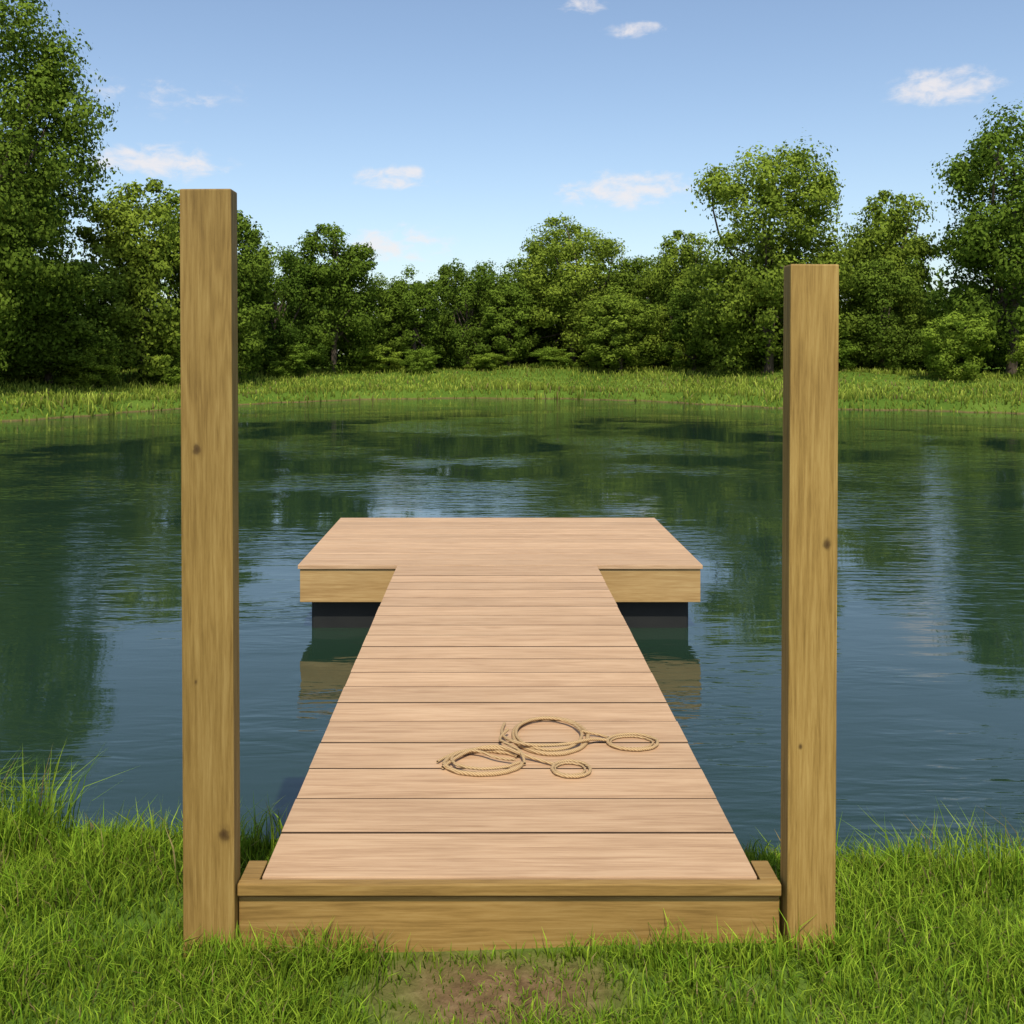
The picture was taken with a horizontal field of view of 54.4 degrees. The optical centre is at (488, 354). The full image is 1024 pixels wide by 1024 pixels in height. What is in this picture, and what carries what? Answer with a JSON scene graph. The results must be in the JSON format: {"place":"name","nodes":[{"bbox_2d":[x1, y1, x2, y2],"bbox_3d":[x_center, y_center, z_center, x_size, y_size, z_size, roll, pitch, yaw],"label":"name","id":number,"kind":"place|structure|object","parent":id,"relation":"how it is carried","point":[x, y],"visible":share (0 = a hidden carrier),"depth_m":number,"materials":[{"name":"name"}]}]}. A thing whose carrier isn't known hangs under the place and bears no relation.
{"place":"outdoors","nodes":[
{"label":"outdoors","id":0,"kind":"place"},
{"bbox_2d":[0,398,1023,866],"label":"pond water","id":1,"kind":"structure","parent":0,"point":[930,624],"depth_m":7.93,"materials":[{"name":"blue liquid"}]},
{"bbox_2d":[0,355,1023,1023],"bbox_3d":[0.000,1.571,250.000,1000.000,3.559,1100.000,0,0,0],"label":"ground","id":2,"kind":"structure","parent":0,"point":[414,993],"depth_m":2.52,"materials":[{"name":"green plant"}]},
{"bbox_2d":[1,151,96,378],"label":"deciduous tree","id":3,"kind":"object","parent":2,"relation":"on","point":[55,207],"visible":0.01,"depth_m":36.39,"materials":[{"name":"green plant"}]},
{"bbox_2d":[0,0,122,380],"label":"deciduous tree","id":4,"kind":"object","parent":2,"relation":"on","point":[46,93],"visible":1,"depth_m":30.47,"materials":[{"name":"green plant"}]},
{"bbox_2d":[0,258,141,386],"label":"deciduous tree","id":5,"kind":"object","parent":2,"relation":"on","point":[82,333],"visible":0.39,"depth_m":33.73,"materials":[{"name":"green plant"}]},
{"bbox_2d":[53,343,121,388],"bbox_3d":[-13.847,0.427,34.460,2.261,1.756,2.079,0,0,-16],"label":"bush","id":6,"kind":"object","parent":2,"relation":"on","point":[94,378],"visible":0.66,"depth_m":34.16,"materials":[{"name":"green plant"}]},
{"bbox_2d":[71,177,180,384],"bbox_3d":[-12.832,-2.600,37.562,5.434,8.253,5.426,0,0,-26],"label":"deciduous tree","id":7,"kind":"object","parent":2,"relation":"on","point":[145,268],"visible":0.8,"depth_m":36.22,"materials":[{"name":"green plant"}]},
{"bbox_2d":[138,343,180,385],"bbox_3d":[-12.011,0.426,37.266,2.268,1.753,2.467,0,0,15],"label":"bush","id":8,"kind":"object","parent":2,"relation":"on","point":[172,379],"visible":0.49,"depth_m":36.79,"materials":[{"name":"green plant"}]},
{"bbox_2d":[180,189,239,958],"bbox_3d":[-0.723,0.712,2.592,0.133,2.277,0.065,0,0,0],"label":"wooden post","id":9,"kind":"object","parent":2,"relation":"on","point":[210,543],"visible":1,"depth_m":2.56,"materials":[{"name":"brown wood"}]},
{"bbox_2d":[163,210,289,378],"bbox_3d":[-10.523,-2.129,39.972,4.806,7.448,4.800,0,0,36],"label":"deciduous tree","id":10,"kind":"object","parent":2,"relation":"on","point":[250,279],"visible":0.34,"depth_m":39.57,"materials":[{"name":"green plant"}]},
{"bbox_2d":[237,245,333,373],"bbox_3d":[-9.381,-1.678,43.986,4.964,6.250,5.066,0,0,-12],"label":"deciduous tree","id":11,"kind":"object","parent":2,"relation":"on","point":[284,323],"visible":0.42,"depth_m":43.51,"materials":[{"name":"green plant"}]},
{"bbox_2d":[257,341,319,377],"bbox_3d":[-8.765,0.225,43.063,2.672,1.750,2.457,0,0,-36],"label":"bush","id":12,"kind":"object","parent":2,"relation":"on","point":[294,359],"visible":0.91,"depth_m":42.53,"materials":[{"name":"green plant"}]},
{"bbox_2d":[277,222,387,373],"bbox_3d":[-7.284,-2.370,46.011,5.016,7.371,5.008,0,0,24],"label":"deciduous tree","id":13,"kind":"object","parent":2,"relation":"on","point":[345,274],"visible":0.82,"depth_m":45.25,"materials":[{"name":"green plant"}]},
{"bbox_2d":[351,343,402,372],"bbox_3d":[-5.267,0.214,46.971,2.672,1.516,2.457,0,0,1],"label":"bush","id":14,"kind":"object","parent":2,"relation":"on","point":[376,352],"visible":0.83,"depth_m":46.59,"materials":[{"name":"green plant"}]},
{"bbox_2d":[355,272,417,366],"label":"deciduous tree","id":15,"kind":"object","parent":2,"relation":"on","point":[386,319],"visible":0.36,"depth_m":48.37,"materials":[{"name":"green plant"}]},
{"bbox_2d":[380,265,448,365],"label":"deciduous tree","id":16,"kind":"object","parent":2,"relation":"on","point":[424,298],"visible":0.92,"depth_m":48.34,"materials":[{"name":"green plant"}]},
{"bbox_2d":[399,348,441,373],"bbox_3d":[-3.276,0.329,46.651,2.056,1.335,1.890,0,0,-40],"label":"bush","id":17,"kind":"object","parent":2,"relation":"on","point":[426,360],"visible":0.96,"depth_m":46.31,"materials":[{"name":"green plant"}]},
{"bbox_2d":[422,258,516,369],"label":"deciduous tree","id":18,"kind":"object","parent":2,"relation":"on","point":[464,291],"visible":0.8,"depth_m":50.19,"materials":[{"name":"green plant"}]},
{"bbox_2d":[463,353,512,370],"bbox_3d":[0.053,0.352,48.959,2.268,0.961,2.467,0,0,-28],"label":"bush","id":19,"kind":"object","parent":2,"relation":"on","point":[481,363],"visible":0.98,"depth_m":48.51,"materials":[{"name":"green plant"}]},
{"bbox_2d":[237,518,780,952],"bbox_3d":[0.077,2.058,5.455,2.629,1.385,5.766,0,0,0],"label":"wooden dock","id":20,"kind":"object","parent":2,"relation":"on","point":[481,631],"visible":0.95,"depth_m":3.29,"materials":[{"name":"brown wood"}]},
{"bbox_2d":[436,716,658,777],"bbox_3d":[0.217,1.350,3.405,0.555,0.032,0.639,0,0,34],"label":"coiled rope","id":21,"kind":"object","parent":20,"relation":"on","point":[515,751],"visible":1,"depth_m":3.40,"materials":[{"name":"beige fabric"}]},
{"bbox_2d":[474,271,544,365],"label":"deciduous tree","id":22,"kind":"object","parent":2,"relation":"on","point":[511,318],"visible":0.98,"depth_m":49.08,"materials":[{"name":"green plant"}]},
{"bbox_2d":[0,736,1023,1023],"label":"tall grass tufts","id":23,"kind":"object","parent":2,"relation":"on","point":[34,834],"visible":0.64,"depth_m":2.55,"materials":[{"name":"green plant"}]},
{"bbox_2d":[0,363,1023,420],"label":"meadow grass","id":24,"kind":"structure","parent":2,"relation":"on","point":[89,398],"depth_m":38.34,"materials":[{"name":"green plant"}]},
{"bbox_2d":[496,257,563,364],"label":"deciduous tree","id":25,"kind":"object","parent":2,"relation":"on","point":[513,272],"visible":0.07,"depth_m":53.26,"materials":[{"name":"green plant"}]},
{"bbox_2d":[53,294,1023,371],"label":"woodland undergrowth","id":26,"kind":"object","parent":2,"relation":"on","point":[538,329],"visible":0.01,"depth_m":50.78,"materials":[{"name":"green plant"}]},
{"bbox_2d":[526,346,578,367],"bbox_3d":[3.136,0.191,48.621,2.467,1.256,2.268,0,0,43],"label":"bush","id":27,"kind":"object","parent":2,"relation":"on","point":[551,355],"visible":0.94,"depth_m":48.37,"materials":[{"name":"green plant"}]},
{"bbox_2d":[95,257,1023,367],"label":"distant trees","id":28,"kind":"object","parent":2,"relation":"on","point":[924,289],"visible":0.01,"depth_m":56.43,"materials":[{"name":"green plant"}]},
{"bbox_2d":[515,212,641,369],"bbox_3d":[4.519,-3.218,50.881,7.096,8.491,6.711,0,0,-24],"label":"deciduous tree","id":29,"kind":"object","parent":2,"relation":"on","point":[563,252],"visible":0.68,"depth_m":49.71,"materials":[{"name":"green plant"}]},
{"bbox_2d":[578,282,663,372],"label":"deciduous tree","id":30,"kind":"object","parent":2,"relation":"on","point":[621,318],"visible":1,"depth_m":45.68,"materials":[{"name":"green plant"}]},
{"bbox_2d":[600,253,669,368],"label":"deciduous tree","id":31,"kind":"object","parent":2,"relation":"on","point":[633,268],"visible":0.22,"depth_m":51.86,"materials":[{"name":"green plant"}]},
{"bbox_2d":[632,230,719,369],"bbox_3d":[9.548,-2.503,49.946,4.389,7.497,4.382,0,0,-30],"label":"deciduous tree","id":32,"kind":"object","parent":2,"relation":"on","point":[663,279],"visible":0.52,"depth_m":49.30,"materials":[{"name":"green plant"}]},
{"bbox_2d":[654,277,726,370],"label":"deciduous tree","id":33,"kind":"object","parent":2,"relation":"on","point":[675,306],"visible":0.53,"depth_m":44.95,"materials":[{"name":"green plant"}]},
{"bbox_2d":[679,127,865,375],"bbox_3d":[11.700,-4.101,42.154,7.741,10.400,7.322,0,0,-12],"label":"deciduous tree","id":34,"kind":"object","parent":2,"relation":"on","point":[752,285],"visible":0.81,"depth_m":40.58,"materials":[{"name":"green plant"}]},
{"bbox_2d":[729,259,839,368],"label":"deciduous tree","id":35,"kind":"object","parent":2,"relation":"on","point":[776,356],"visible":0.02,"depth_m":43.34,"materials":[{"name":"green plant"}]},
{"bbox_2d":[754,251,860,358],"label":"deciduous tree","id":36,"kind":"object","parent":2,"relation":"on","point":[840,292],"depth_m":45.54,"materials":[{"name":"green plant"}]},
{"bbox_2d":[780,264,838,949],"bbox_3d":[0.835,0.808,2.592,0.125,2.083,0.065,0,0,0],"label":"wooden post","id":37,"kind":"object","parent":2,"relation":"on","point":[809,587],"visible":1,"depth_m":2.56,"materials":[{"name":"brown wood"}]},
{"bbox_2d":[838,339,862,370],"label":"bush","id":38,"kind":"object","parent":2,"relation":"on","point":[844,349],"visible":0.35,"depth_m":40.34,"materials":[{"name":"green plant"}]},
{"bbox_2d":[838,254,933,373],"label":"deciduous tree","id":39,"kind":"object","parent":2,"relation":"on","point":[877,288],"visible":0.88,"depth_m":41.45,"materials":[{"name":"green plant"}]},
{"bbox_2d":[831,189,940,369],"bbox_3d":[17.842,-3.078,44.938,5.016,8.669,5.008,0,0,-31],"label":"deciduous tree","id":40,"kind":"object","parent":2,"relation":"on","point":[892,230],"visible":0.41,"depth_m":43.98,"materials":[{"name":"green plant"}]},
{"bbox_2d":[918,308,996,382],"bbox_3d":[17.183,-0.263,36.421,2.740,2.838,2.981,0,0,37],"label":"bush","id":41,"kind":"object","parent":2,"relation":"on","point":[940,342],"visible":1,"depth_m":35.98,"materials":[{"name":"green plant"}]},
{"bbox_2d":[911,95,1023,373],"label":"deciduous tree","id":42,"kind":"object","parent":2,"relation":"on","point":[976,244],"visible":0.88,"depth_m":39.38,"materials":[{"name":"green plant"}]},
{"bbox_2d":[1005,331,1023,374],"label":"bush","id":43,"kind":"object","parent":2,"relation":"on","point":[1018,357],"visible":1,"depth_m":36.53,"materials":[{"name":"green plant"}]},
{"bbox_2d":[0,0,1023,350],"label":"sky","id":44,"kind":"structure","parent":0,"point":[433,133],"materials":[{"name":"blue"}]}
]}

